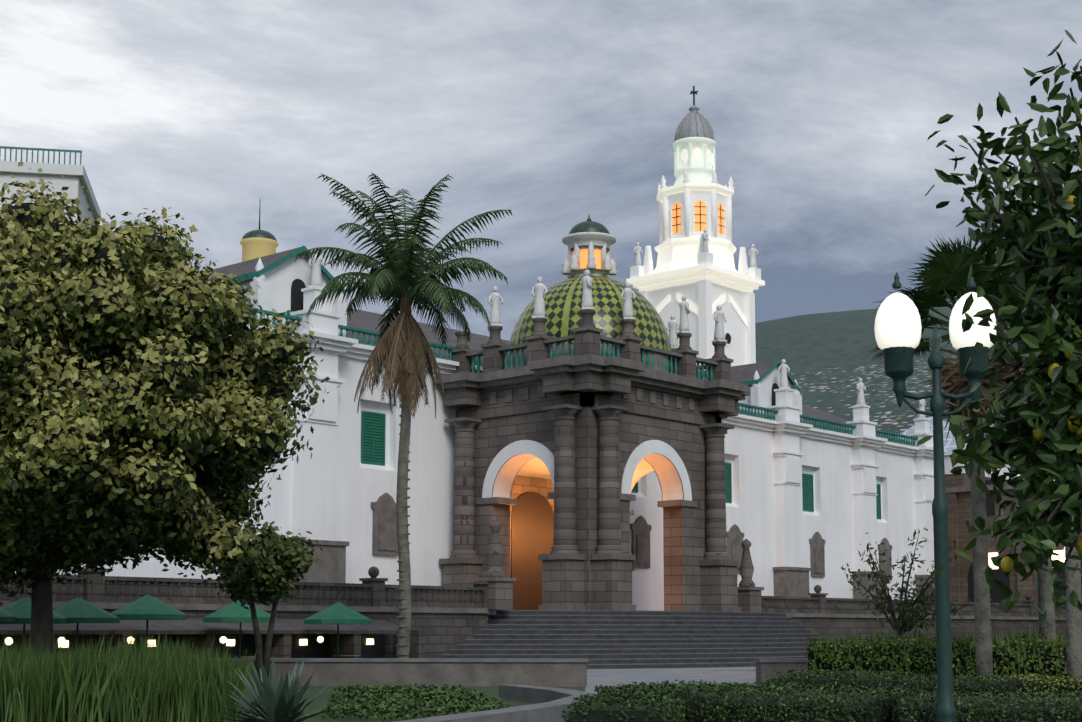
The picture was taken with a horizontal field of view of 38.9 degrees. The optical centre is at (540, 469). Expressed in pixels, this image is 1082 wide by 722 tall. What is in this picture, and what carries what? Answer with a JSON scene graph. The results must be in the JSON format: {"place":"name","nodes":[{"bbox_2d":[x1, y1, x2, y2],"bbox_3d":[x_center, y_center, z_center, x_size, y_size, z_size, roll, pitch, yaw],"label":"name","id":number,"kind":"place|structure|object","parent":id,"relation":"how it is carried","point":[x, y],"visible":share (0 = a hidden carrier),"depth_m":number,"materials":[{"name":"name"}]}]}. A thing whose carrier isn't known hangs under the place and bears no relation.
{"place":"outdoors","nodes":[
{"label":"outdoors","id":0,"kind":"place"},
{"bbox_2d":[0,146,100,239],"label":"building","id":1,"kind":"structure","parent":0,"point":[74,179],"depth_m":148.07,"materials":[{"name":"white paint"}]},
{"bbox_2d":[15,245,946,610],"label":"church building","id":2,"kind":"structure","parent":0,"point":[813,495],"depth_m":65.26,"materials":[{"name":"white paint"}]},
{"bbox_2d":[240,206,277,261],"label":"roof lantern","id":3,"kind":"object","parent":2,"relation":"on","point":[257,243],"visible":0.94,"depth_m":63.40,"materials":[{"name":"yellow paint"}]},
{"bbox_2d":[237,670,755,721],"bbox_3d":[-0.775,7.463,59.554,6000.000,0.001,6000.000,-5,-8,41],"label":"ground","id":4,"kind":"structure","parent":0,"point":[319,702],"depth_m":25.89,"materials":[{"name":"green plant"}]},
{"bbox_2d":[0,161,329,656],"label":"tree","id":5,"kind":"object","parent":4,"relation":"on","point":[144,396],"visible":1,"depth_m":25.08,"materials":[{"name":"green plant"}]},
{"bbox_2d":[0,591,371,657],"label":"patio umbrellas","id":6,"kind":"object","parent":4,"relation":"on","point":[78,610],"visible":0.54,"depth_m":36.15,"materials":[{"name":"green fabric"},{"name":"metal"}]},
{"bbox_2d":[0,631,509,721],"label":"bed","id":7,"kind":"object","parent":4,"relation":"on","point":[125,684],"visible":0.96,"depth_m":19.49,"materials":[{"name":"green plant"}]},
{"bbox_2d":[207,521,322,678],"bbox_3d":[-5.960,2.881,32.812,2.281,3.540,2.255,-5,-8,41],"label":"tree","id":8,"kind":"object","parent":4,"relation":"on","point":[277,569],"visible":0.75,"depth_m":32.51,"materials":[{"name":"green plant"}]},
{"bbox_2d":[295,172,511,657],"bbox_3d":[-3.371,-1.240,36.207,4.893,12.447,5.119,-5,-8,41],"label":"tall palm","id":9,"kind":"object","parent":4,"relation":"on","point":[403,346],"visible":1,"depth_m":36.08,"materials":[{"name":"green plant"}]},
{"bbox_2d":[211,658,807,721],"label":"paths","id":10,"kind":"structure","parent":4,"relation":"on","point":[530,680],"depth_m":32.71,"materials":[{"name":"grey concrete"}]},
{"bbox_2d":[0,564,1065,668],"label":"stone terrace","id":11,"kind":"structure","parent":4,"relation":"on","point":[450,622],"depth_m":47.71,"materials":[{"name":"stone"}]},
{"bbox_2d":[433,270,763,611],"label":"pavilion","id":12,"kind":"structure","parent":11,"relation":"on","point":[593,430],"depth_m":56.29,"materials":[{"name":"stone"}]},
{"bbox_2d":[507,215,673,373],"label":"dome","id":13,"kind":"structure","parent":12,"relation":"on","point":[589,242],"depth_m":57.20,"materials":[{"name":"green tile"}]},
{"bbox_2d":[561,627,1081,721],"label":"hedges","id":14,"kind":"object","parent":4,"relation":"on","point":[877,678],"visible":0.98,"depth_m":18.27,"materials":[{"name":"green plant"}]},
{"bbox_2d":[841,527,970,637],"bbox_3d":[7.365,2.790,30.520,1.843,3.226,2.656,2,-6,-19],"label":"shrub","id":15,"kind":"object","parent":4,"relation":"on","point":[909,621],"visible":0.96,"depth_m":30.32,"materials":[{"name":"green plant"}]},
{"bbox_2d":[868,234,1081,680],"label":"fan palms","id":16,"kind":"object","parent":4,"relation":"on","point":[942,277],"visible":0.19,"depth_m":26.43,"materials":[{"name":"green plant"}]},
{"bbox_2d":[874,272,1081,721],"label":"lamp posts","id":17,"kind":"object","parent":4,"relation":"on","point":[897,328],"visible":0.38,"depth_m":16.34,"materials":[{"name":"green metal"}]},
{"bbox_2d":[895,416,1081,604],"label":"building","id":18,"kind":"structure","parent":4,"relation":"on","point":[958,491],"depth_m":86.68,"materials":[{"name":"brown stone"}]},
{"bbox_2d":[917,30,1081,624],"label":"citrus tree","id":19,"kind":"object","parent":4,"relation":"on","point":[1047,238],"visible":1,"depth_m":9.15,"materials":[{"name":"green plant"}]},
{"bbox_2d":[0,0,1081,340],"label":"sky","id":20,"kind":"structure","parent":0,"point":[822,115],"materials":[{"name":"grey"}]},
{"bbox_2d":[626,86,764,370],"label":"bell tower","id":21,"kind":"structure","parent":0,"point":[695,248],"depth_m":111.68,"materials":[{"name":"white paint"}]},
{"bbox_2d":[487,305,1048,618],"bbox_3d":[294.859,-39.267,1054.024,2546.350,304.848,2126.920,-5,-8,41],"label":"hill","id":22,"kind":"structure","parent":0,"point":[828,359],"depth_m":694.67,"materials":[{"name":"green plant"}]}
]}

